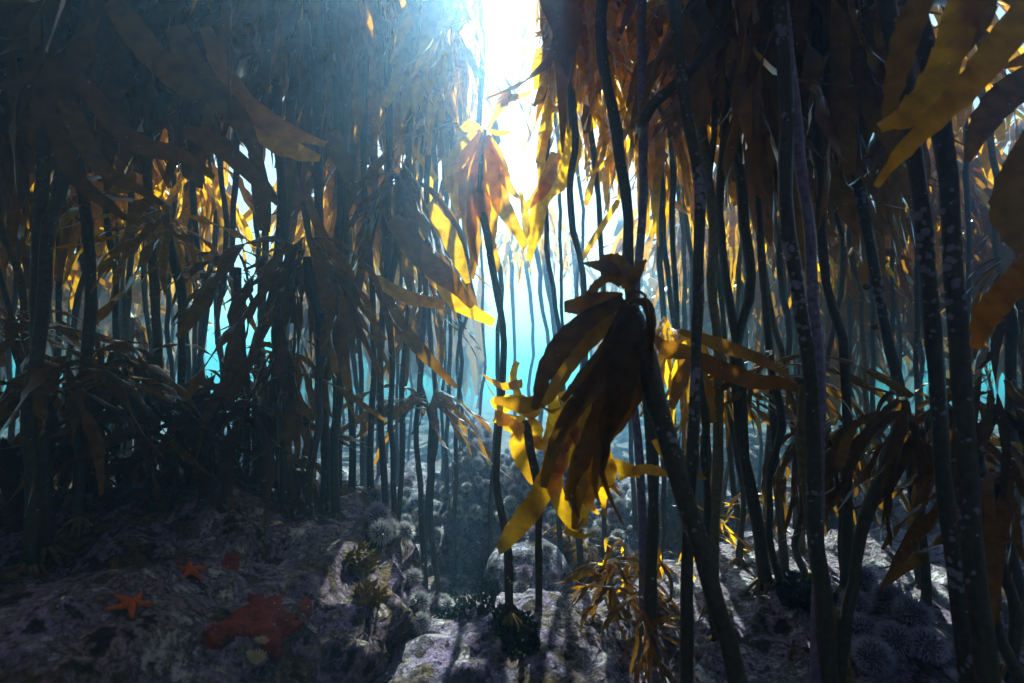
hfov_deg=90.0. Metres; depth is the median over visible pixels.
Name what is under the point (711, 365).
kelp plant
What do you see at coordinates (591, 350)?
kelp plant
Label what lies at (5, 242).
kelp plant
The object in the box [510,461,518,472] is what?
sea urchin
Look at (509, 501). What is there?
sea urchin
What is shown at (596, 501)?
sea urchin
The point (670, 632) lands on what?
boulder
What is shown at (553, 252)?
kelp plant
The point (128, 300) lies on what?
kelp plant
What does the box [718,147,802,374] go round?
kelp plant
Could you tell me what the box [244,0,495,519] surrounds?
kelp plant
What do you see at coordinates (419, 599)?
sea urchin
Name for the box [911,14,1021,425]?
kelp plant
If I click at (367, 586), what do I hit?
bushy algae
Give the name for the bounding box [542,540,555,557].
sea urchin
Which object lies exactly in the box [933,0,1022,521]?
kelp plant
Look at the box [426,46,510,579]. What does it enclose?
kelp plant
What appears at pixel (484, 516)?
sea urchin
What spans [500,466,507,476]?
sea urchin
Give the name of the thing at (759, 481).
kelp plant
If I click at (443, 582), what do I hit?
sea urchin
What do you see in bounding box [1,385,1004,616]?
seabed
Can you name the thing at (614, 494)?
sea urchin
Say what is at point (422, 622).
sea urchin
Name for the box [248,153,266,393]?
kelp plant
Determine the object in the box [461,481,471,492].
sea urchin
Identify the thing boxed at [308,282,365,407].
kelp plant
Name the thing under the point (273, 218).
kelp plant
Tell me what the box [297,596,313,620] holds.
red sponge
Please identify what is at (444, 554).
boulder
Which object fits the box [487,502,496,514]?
sea urchin
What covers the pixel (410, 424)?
kelp plant
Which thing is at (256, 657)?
soft coral
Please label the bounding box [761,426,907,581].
kelp plant
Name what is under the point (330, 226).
kelp plant
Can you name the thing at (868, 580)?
sea urchin
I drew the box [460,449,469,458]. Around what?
sea urchin
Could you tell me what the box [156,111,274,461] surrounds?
kelp plant
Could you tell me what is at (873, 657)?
sea urchin
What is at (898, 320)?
kelp plant
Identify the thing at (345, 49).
kelp plant
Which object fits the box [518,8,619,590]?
kelp plant
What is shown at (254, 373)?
kelp plant
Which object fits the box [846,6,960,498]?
kelp plant
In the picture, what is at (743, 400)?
kelp plant
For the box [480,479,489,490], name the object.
sea urchin
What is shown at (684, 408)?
kelp plant
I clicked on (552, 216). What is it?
kelp plant
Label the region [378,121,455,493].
kelp plant
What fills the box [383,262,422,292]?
kelp plant
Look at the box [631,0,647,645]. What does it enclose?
kelp plant
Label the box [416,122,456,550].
kelp plant
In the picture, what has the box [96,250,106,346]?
kelp plant
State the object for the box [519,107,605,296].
kelp plant
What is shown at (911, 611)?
sea urchin
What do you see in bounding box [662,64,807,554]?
kelp plant
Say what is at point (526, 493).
sea urchin
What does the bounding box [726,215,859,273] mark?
kelp plant
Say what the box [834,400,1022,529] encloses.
kelp plant
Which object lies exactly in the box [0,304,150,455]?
kelp plant
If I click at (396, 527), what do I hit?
sea urchin
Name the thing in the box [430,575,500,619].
dark algae
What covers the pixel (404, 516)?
sea urchin
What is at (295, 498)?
kelp plant
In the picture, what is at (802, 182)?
kelp plant
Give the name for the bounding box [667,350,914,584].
kelp plant
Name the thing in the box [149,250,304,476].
kelp plant
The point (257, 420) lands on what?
kelp plant
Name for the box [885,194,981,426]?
kelp plant
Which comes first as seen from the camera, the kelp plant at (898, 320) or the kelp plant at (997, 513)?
the kelp plant at (997, 513)
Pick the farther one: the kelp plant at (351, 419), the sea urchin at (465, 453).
the sea urchin at (465, 453)
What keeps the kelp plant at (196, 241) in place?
on the seabed
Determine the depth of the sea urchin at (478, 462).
4.15 m
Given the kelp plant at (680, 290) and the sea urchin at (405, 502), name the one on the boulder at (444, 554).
the sea urchin at (405, 502)
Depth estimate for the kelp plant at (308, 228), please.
3.22 m
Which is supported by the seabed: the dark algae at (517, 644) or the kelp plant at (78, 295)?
the kelp plant at (78, 295)
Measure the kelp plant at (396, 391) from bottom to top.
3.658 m
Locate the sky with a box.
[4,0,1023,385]
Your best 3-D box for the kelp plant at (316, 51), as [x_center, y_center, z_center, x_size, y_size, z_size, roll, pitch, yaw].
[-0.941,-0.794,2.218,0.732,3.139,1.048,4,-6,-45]
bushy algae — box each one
[343,540,390,607]
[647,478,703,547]
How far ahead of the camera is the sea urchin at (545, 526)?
3.50 m
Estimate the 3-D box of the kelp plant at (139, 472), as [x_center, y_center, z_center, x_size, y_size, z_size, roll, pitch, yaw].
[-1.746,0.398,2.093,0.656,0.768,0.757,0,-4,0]
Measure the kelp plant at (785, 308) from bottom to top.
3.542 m
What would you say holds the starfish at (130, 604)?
on the boulder at (41, 633)
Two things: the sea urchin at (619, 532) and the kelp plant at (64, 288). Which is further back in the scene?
the kelp plant at (64, 288)
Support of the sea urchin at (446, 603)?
on the boulder at (441, 650)
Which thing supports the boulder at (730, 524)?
on the seabed
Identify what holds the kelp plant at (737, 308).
on the seabed
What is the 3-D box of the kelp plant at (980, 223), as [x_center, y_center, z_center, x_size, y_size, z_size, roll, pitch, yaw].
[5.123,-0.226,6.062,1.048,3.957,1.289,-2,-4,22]
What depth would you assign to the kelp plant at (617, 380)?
1.31 m
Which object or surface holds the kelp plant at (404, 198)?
on the boulder at (41, 633)
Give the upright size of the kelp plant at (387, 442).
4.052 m
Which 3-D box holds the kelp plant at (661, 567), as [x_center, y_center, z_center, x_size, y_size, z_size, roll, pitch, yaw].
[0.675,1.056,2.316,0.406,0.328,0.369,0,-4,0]
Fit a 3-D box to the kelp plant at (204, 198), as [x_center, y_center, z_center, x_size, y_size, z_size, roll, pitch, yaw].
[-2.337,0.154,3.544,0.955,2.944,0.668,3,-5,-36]
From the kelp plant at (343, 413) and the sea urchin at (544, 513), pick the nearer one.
the sea urchin at (544, 513)
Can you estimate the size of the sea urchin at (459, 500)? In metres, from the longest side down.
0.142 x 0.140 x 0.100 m
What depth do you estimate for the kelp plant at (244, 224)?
4.10 m
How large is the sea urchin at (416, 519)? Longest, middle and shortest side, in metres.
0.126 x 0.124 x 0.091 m
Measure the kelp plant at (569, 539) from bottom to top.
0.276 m
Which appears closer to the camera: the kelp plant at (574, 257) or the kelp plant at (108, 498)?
the kelp plant at (108, 498)
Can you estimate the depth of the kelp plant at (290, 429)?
2.19 m
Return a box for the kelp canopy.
[0,0,1023,425]
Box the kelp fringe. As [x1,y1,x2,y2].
[378,0,671,157]
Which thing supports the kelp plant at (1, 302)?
on the boulder
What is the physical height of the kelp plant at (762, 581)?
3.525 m
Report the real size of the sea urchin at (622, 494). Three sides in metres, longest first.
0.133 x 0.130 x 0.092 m
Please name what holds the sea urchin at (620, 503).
on the boulder at (478, 545)
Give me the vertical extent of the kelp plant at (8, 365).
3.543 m
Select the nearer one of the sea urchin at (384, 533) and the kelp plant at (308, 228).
the sea urchin at (384, 533)
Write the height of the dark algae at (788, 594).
0.124 m
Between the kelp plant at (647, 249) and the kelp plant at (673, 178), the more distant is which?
the kelp plant at (647, 249)
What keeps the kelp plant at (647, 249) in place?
on the seabed
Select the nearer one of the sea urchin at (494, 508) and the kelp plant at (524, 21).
the kelp plant at (524, 21)
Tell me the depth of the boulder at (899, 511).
4.08 m
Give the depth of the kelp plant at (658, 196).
3.45 m
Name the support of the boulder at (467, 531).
on the seabed
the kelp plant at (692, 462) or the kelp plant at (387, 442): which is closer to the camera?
the kelp plant at (692, 462)
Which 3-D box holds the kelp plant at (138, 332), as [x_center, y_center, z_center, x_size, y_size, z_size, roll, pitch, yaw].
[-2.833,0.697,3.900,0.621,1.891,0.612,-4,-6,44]
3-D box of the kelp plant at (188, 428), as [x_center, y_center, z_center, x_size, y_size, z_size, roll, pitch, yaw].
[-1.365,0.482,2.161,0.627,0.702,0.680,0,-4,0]
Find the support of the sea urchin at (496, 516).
on the boulder at (478, 545)
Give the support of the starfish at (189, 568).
on the boulder at (41, 633)
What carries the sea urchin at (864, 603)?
on the boulder at (764, 629)
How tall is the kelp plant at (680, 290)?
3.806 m
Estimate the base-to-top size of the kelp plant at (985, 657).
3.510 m
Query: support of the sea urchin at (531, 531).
on the boulder at (523, 552)
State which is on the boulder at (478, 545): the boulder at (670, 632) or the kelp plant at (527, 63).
the kelp plant at (527, 63)
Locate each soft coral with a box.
[246,649,266,664]
[254,635,269,644]
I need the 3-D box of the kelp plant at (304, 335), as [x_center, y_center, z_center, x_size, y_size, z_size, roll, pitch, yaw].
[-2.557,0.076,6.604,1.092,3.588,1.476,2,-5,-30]
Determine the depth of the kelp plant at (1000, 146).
5.12 m
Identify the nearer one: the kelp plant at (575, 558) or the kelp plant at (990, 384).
the kelp plant at (575, 558)
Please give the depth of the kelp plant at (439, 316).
3.89 m
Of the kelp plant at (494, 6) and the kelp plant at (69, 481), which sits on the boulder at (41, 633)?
the kelp plant at (69, 481)
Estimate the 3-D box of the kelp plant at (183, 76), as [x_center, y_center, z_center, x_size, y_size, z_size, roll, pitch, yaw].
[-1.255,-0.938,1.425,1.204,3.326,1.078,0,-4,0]
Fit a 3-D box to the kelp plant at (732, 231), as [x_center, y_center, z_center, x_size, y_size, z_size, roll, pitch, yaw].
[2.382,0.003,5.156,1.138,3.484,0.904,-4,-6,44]
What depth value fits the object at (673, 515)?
3.87 m
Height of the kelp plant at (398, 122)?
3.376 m
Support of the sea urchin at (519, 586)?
on the boulder at (523, 552)
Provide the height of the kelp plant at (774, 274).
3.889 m
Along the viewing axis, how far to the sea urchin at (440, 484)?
4.73 m
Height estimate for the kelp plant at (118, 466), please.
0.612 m
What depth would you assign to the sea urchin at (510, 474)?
3.99 m
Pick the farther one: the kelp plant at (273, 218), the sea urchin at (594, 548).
the kelp plant at (273, 218)
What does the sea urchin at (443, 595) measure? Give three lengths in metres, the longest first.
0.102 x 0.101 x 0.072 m
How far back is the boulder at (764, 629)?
1.97 m
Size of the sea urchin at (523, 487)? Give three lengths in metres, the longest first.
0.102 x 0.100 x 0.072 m
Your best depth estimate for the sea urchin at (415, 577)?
2.33 m
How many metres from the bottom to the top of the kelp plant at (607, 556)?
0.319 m
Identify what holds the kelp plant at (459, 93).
on the seabed
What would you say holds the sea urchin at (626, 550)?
on the boulder at (478, 545)
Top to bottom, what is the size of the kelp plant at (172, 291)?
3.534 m
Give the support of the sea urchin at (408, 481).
on the boulder at (444, 554)
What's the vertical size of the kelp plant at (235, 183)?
3.240 m
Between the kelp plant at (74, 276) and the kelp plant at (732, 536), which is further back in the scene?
the kelp plant at (74, 276)
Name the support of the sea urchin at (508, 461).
on the boulder at (478, 545)
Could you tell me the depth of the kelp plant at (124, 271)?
4.84 m
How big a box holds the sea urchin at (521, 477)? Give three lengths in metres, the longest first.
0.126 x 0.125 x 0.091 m
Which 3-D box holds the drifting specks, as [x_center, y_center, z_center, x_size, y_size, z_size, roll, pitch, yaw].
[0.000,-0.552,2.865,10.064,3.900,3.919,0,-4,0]
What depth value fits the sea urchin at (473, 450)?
4.26 m
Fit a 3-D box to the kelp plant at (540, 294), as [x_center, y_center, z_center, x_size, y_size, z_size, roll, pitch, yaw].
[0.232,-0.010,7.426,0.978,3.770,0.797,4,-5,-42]
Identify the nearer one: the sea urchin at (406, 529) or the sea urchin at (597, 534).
the sea urchin at (406, 529)
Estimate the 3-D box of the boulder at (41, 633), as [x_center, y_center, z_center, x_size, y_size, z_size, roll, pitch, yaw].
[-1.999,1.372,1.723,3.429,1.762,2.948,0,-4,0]
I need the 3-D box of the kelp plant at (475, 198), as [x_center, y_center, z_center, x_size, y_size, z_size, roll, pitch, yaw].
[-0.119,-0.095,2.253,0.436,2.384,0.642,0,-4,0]
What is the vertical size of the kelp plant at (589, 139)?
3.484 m
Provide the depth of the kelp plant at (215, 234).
3.95 m
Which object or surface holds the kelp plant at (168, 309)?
on the seabed
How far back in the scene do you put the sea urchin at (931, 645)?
1.56 m
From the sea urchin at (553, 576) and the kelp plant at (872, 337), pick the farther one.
the kelp plant at (872, 337)
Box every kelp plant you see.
[0,100,28,356]
[0,175,139,291]
[0,210,6,317]
[0,261,12,438]
[0,267,18,442]
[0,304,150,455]
[0,342,217,537]
[0,347,180,493]
[0,367,253,517]
[0,368,171,512]
[0,409,288,516]
[0,437,117,572]
[5,172,94,381]
[17,0,325,576]
[20,424,144,491]
[21,264,67,361]
[28,244,53,356]
[29,0,213,566]
[29,155,183,428]
[49,176,271,437]
[52,137,120,456]
[53,155,116,429]
[53,245,135,376]
[61,0,202,506]
[67,159,210,327]
[68,171,160,456]
[96,159,255,380]
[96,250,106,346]
[96,253,174,428]
[101,313,186,445]
[106,265,199,315]
[113,373,386,539]
[118,173,210,407]
[119,165,216,451]
[121,341,273,474]
[122,131,168,457]
[122,163,255,382]
[122,373,277,507]
[132,116,284,374]
[136,241,230,415]
[138,0,258,468]
[144,0,381,517]
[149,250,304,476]
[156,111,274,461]
[156,338,357,486]
[157,129,226,470]
[164,133,177,395]
[173,95,229,471]
[173,233,411,524]
[183,188,256,436]
[206,4,371,446]
[217,445,325,521]
[232,0,331,467]
[233,0,401,495]
[233,0,430,488]
[237,0,394,476]
[237,180,378,478]
[240,40,380,465]
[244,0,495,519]
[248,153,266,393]
[252,196,363,449]
[254,60,438,365]
[266,0,398,512]
[276,149,423,488]
[282,85,426,486]
[283,251,312,452]
[299,164,491,517]
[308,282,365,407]
[310,0,440,492]
[310,166,439,474]
[329,384,513,595]
[341,249,379,451]
[347,0,484,510]
[350,26,531,592]
[351,30,490,521]
[352,224,357,427]
[367,167,423,463]
[367,289,486,571]
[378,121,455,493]
[378,148,402,486]
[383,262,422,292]
[406,189,452,461]
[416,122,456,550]
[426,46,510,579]
[437,134,446,480]
[444,90,530,629]
[454,0,507,558]
[455,88,488,451]
[468,114,519,415]
[478,230,526,415]
[479,361,552,606]
[494,251,747,682]
[498,247,535,396]
[500,214,563,424]
[511,207,580,398]
[513,53,581,390]
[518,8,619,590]
[519,0,563,553]
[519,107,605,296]
[520,95,629,560]
[524,240,579,380]
[545,523,586,556]
[550,227,595,369]
[552,69,750,436]
[553,556,674,652]
[555,259,593,356]
[564,528,618,583]
[568,578,679,682]
[576,0,861,682]
[578,87,653,530]
[579,0,775,595]
[582,58,718,519]
[583,535,679,614]
[595,0,670,675]
[607,0,775,596]
[611,115,719,557]
[611,202,707,477]
[614,546,697,603]
[623,0,758,136]
[626,0,724,619]
[626,134,728,496]
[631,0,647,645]
[639,331,754,481]
[640,316,708,573]
[643,217,707,330]
[649,72,747,552]
[649,166,726,506]
[654,329,798,642]
[657,249,705,330]
[660,85,792,536]
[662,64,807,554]
[665,379,795,565]
[667,0,706,682]
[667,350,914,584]
[672,505,754,564]
[693,195,784,494]
[704,238,776,345]
[707,124,742,541]
[707,125,802,528]
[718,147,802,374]
[722,492,790,545]
[724,195,768,500]
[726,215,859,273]
[735,205,796,399]
[742,257,791,474]
[754,18,791,572]
[756,253,835,397]
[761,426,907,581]
[773,0,838,682]
[777,417,909,589]
[785,219,838,302]
[788,248,837,529]
[795,385,856,682]
[811,0,853,595]
[818,240,899,431]
[825,25,937,531]
[825,378,1022,624]
[825,401,954,682]
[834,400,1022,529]
[840,373,1023,682]
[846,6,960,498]
[851,0,1002,599]
[867,97,978,524]
[873,0,1023,349]
[876,0,974,682]
[877,440,1023,682]
[885,148,980,330]
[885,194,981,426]
[885,202,983,268]
[888,144,1003,428]
[888,235,974,369]
[901,0,1001,682]
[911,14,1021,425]
[931,46,1023,322]
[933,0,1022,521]
[938,229,990,290]
[946,255,1023,613]
[960,117,1023,218]
[984,365,993,394]
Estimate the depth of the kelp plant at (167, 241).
2.13 m
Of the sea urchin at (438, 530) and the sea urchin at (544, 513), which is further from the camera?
the sea urchin at (438, 530)
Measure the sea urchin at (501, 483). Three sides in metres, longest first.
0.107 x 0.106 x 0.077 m
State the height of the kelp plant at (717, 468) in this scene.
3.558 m
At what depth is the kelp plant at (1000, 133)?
3.63 m
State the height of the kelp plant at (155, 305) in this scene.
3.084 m
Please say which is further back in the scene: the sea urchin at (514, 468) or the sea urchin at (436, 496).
the sea urchin at (436, 496)
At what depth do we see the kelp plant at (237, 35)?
2.79 m
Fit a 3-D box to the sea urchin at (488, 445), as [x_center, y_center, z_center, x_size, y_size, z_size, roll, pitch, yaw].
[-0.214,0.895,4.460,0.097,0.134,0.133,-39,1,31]
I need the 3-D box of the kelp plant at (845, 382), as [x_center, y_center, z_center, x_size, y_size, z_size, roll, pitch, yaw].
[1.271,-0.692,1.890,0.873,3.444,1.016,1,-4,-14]
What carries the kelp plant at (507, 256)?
on the seabed
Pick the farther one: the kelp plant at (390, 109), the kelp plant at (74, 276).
the kelp plant at (74, 276)
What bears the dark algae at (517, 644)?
on the boulder at (441, 650)
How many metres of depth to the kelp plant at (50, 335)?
4.89 m
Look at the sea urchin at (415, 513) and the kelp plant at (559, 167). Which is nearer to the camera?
the kelp plant at (559, 167)
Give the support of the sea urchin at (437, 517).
on the boulder at (444, 554)
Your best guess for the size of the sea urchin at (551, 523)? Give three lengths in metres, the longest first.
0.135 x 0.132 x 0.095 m
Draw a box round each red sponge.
[202,588,300,666]
[221,552,241,571]
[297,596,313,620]
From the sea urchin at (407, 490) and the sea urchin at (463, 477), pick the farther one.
the sea urchin at (407, 490)
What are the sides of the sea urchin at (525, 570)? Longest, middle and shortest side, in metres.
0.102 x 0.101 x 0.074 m
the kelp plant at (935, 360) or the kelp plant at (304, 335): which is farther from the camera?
the kelp plant at (304, 335)
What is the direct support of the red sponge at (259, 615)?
on the boulder at (41, 633)
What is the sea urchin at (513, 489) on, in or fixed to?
on the boulder at (478, 545)
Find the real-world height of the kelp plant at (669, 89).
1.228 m
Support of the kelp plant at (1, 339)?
on the seabed
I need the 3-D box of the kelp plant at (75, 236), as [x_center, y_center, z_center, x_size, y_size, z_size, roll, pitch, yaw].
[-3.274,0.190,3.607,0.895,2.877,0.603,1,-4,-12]
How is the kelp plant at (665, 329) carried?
on the boulder at (764, 629)
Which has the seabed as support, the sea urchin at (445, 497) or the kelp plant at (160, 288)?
the kelp plant at (160, 288)
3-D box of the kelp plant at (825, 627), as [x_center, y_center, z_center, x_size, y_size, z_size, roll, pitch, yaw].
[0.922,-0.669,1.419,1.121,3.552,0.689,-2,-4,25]
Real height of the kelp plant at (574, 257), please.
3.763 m
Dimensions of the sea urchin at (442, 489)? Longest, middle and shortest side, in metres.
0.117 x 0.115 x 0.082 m
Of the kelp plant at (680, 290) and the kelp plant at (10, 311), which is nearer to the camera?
the kelp plant at (10, 311)
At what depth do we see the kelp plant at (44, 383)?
1.75 m
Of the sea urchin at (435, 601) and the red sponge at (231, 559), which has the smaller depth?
the red sponge at (231, 559)
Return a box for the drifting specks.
[0,0,1021,681]
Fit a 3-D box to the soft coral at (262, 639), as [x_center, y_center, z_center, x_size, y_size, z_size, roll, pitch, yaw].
[-0.640,0.765,1.312,0.042,0.032,0.008,0,-4,0]
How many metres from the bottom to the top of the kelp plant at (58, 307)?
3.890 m
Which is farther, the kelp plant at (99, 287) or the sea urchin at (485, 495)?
the kelp plant at (99, 287)
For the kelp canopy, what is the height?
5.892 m
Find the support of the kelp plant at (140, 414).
on the boulder at (41, 633)
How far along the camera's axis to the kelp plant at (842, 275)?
3.00 m
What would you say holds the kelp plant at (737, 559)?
on the boulder at (764, 629)
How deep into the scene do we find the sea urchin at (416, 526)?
4.00 m
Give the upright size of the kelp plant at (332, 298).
1.200 m
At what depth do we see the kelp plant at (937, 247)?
5.01 m
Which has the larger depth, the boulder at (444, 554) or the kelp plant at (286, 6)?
the boulder at (444, 554)
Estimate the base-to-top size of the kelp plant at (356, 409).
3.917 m
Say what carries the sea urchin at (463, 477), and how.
on the boulder at (467, 531)
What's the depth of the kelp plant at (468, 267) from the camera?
4.65 m
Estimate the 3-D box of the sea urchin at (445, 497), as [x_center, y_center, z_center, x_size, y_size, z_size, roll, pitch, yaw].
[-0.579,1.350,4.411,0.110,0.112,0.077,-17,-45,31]
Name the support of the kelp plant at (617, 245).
on the seabed
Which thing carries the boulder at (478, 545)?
on the seabed
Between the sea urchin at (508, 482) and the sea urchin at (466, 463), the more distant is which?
the sea urchin at (466, 463)
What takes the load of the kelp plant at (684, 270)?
on the boulder at (730, 524)
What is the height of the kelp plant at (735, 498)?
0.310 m
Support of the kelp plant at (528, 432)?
on the boulder at (441, 650)
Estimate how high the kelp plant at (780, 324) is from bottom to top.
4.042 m
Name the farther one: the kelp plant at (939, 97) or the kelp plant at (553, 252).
the kelp plant at (553, 252)
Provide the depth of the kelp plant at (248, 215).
4.96 m
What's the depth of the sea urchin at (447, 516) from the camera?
4.03 m
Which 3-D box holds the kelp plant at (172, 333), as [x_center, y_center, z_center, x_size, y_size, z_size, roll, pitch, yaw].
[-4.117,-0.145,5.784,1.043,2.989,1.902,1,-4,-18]
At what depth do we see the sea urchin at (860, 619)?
1.69 m
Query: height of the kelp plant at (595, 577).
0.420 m
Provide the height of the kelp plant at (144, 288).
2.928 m
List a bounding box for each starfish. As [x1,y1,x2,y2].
[104,591,151,617]
[179,559,206,579]
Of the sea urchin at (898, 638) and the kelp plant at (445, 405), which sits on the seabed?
the kelp plant at (445, 405)
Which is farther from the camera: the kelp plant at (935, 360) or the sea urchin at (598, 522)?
the sea urchin at (598, 522)
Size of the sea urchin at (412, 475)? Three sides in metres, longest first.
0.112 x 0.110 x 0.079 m
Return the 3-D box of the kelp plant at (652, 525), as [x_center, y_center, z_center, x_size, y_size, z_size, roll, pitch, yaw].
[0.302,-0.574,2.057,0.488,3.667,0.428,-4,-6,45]
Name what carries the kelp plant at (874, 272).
on the boulder at (764, 629)
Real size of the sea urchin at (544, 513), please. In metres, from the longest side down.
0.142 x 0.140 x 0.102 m
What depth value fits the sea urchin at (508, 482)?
3.92 m
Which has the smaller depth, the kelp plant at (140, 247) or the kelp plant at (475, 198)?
the kelp plant at (475, 198)
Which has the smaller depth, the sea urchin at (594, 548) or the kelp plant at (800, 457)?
the kelp plant at (800, 457)
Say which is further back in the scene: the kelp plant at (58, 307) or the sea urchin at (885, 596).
the kelp plant at (58, 307)
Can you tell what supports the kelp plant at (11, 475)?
on the boulder at (41, 633)
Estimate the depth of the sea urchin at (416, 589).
2.24 m
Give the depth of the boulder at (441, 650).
1.81 m
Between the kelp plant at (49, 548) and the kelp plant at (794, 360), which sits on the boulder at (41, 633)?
the kelp plant at (49, 548)
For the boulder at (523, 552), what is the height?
0.555 m
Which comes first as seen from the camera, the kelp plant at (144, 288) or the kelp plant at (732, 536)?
the kelp plant at (732, 536)
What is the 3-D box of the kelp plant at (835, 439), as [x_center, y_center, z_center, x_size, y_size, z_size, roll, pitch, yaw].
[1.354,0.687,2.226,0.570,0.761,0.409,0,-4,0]
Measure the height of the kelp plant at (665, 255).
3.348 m
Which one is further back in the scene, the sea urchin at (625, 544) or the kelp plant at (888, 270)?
the kelp plant at (888, 270)
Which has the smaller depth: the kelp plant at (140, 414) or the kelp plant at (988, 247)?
the kelp plant at (140, 414)
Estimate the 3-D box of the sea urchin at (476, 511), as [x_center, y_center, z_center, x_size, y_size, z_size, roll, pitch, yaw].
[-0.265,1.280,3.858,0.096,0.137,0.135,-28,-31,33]
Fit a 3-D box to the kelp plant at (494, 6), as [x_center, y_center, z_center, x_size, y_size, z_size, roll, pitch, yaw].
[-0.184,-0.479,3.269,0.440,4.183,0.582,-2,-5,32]
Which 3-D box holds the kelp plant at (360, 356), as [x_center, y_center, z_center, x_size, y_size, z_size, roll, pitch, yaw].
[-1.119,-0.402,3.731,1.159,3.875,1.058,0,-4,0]
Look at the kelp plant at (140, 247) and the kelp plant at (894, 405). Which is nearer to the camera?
the kelp plant at (894, 405)
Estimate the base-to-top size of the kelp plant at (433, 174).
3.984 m
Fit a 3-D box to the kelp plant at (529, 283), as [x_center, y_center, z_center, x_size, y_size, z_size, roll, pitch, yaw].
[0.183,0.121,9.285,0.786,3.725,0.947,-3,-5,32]
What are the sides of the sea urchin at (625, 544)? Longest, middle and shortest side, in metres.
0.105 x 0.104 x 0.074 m
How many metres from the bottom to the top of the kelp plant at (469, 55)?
3.949 m
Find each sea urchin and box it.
[363,500,391,525]
[364,485,381,503]
[366,516,395,547]
[388,516,399,538]
[398,519,415,542]
[401,512,412,522]
[402,496,408,510]
[403,486,411,495]
[404,476,413,486]
[406,473,416,480]
[407,567,424,587]
[408,586,427,596]
[409,589,431,609]
[411,506,417,516]
[412,515,418,524]
[412,521,418,536]
[413,609,431,635]
[429,595,441,608]
[433,512,441,522]
[434,488,440,498]
[434,526,441,538]
[436,480,443,494]
[437,592,449,599]
[439,485,445,494]
[439,597,455,609]
[440,493,448,503]
[440,578,447,587]
[442,510,451,522]
[449,494,464,507]
[457,506,463,518]
[458,472,469,485]
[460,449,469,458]
[460,455,470,467]
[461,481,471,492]
[465,441,479,454]
[468,504,482,519]
[470,456,484,470]
[474,475,482,485]
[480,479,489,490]
[480,507,487,521]
[481,438,491,450]
[482,490,493,501]
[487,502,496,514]
[495,509,508,521]
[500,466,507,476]
[500,477,505,489]
[503,457,511,465]
[503,471,513,479]
[503,478,516,490]
[504,495,517,508]
[507,483,520,495]
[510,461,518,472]
[513,579,529,593]
[516,470,527,483]
[516,563,532,580]
[519,483,529,493]
[523,488,530,497]
[527,525,542,538]
[542,522,549,534]
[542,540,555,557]
[543,507,547,518]
[546,569,560,584]
[547,510,555,521]
[547,518,556,533]
[588,526,601,539]
[588,545,598,557]
[592,517,610,532]
[594,498,610,506]
[607,507,617,519]
[608,489,618,500]
[610,528,625,542]
[614,497,626,509]
[617,487,625,498]
[618,541,630,550]
[620,483,630,492]
[620,548,631,556]
[838,588,874,614]
[850,633,898,679]
[851,611,877,642]
[860,566,878,589]
[869,581,907,610]
[872,619,918,659]
[889,593,937,629]
[909,624,952,664]
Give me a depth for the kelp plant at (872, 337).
4.01 m
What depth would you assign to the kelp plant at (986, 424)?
1.57 m
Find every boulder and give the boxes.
[0,460,431,682]
[316,461,451,576]
[374,589,676,682]
[440,414,500,575]
[444,450,638,585]
[482,536,574,593]
[572,584,679,653]
[615,474,762,559]
[657,521,1023,682]
[829,460,1023,534]
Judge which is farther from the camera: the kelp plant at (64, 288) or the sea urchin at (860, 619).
the kelp plant at (64, 288)
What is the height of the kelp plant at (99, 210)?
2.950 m
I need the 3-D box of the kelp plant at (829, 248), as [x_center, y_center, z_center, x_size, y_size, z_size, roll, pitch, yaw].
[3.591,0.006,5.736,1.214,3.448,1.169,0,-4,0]
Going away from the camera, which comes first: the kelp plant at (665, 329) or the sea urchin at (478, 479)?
the kelp plant at (665, 329)
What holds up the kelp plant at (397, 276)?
on the boulder at (444, 554)
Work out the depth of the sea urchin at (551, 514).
3.63 m
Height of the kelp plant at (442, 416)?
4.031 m
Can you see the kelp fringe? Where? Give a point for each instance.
(434, 39)
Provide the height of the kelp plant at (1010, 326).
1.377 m
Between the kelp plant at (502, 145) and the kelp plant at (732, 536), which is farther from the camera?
the kelp plant at (502, 145)
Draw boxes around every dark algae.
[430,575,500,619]
[491,602,541,658]
[775,570,839,612]
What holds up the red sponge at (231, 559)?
on the boulder at (41, 633)
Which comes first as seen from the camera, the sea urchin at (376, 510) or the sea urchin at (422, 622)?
the sea urchin at (422, 622)
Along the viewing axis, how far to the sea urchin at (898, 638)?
1.60 m
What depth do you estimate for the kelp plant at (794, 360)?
4.41 m
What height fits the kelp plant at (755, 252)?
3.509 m
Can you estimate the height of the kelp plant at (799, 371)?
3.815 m
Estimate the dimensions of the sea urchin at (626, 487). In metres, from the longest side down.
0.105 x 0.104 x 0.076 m
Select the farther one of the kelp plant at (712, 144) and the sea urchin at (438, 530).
the sea urchin at (438, 530)
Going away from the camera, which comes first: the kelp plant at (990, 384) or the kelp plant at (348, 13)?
the kelp plant at (348, 13)
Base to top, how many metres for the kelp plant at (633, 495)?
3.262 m
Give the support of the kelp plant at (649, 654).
on the boulder at (441, 650)
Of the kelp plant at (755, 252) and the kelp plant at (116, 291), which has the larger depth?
the kelp plant at (755, 252)
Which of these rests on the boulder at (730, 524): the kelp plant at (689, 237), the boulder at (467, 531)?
the kelp plant at (689, 237)
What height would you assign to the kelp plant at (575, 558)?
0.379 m
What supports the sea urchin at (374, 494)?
on the boulder at (41, 633)
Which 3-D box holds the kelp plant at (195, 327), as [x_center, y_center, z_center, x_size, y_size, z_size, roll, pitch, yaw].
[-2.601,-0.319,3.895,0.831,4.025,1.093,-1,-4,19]
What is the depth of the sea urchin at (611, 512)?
3.67 m

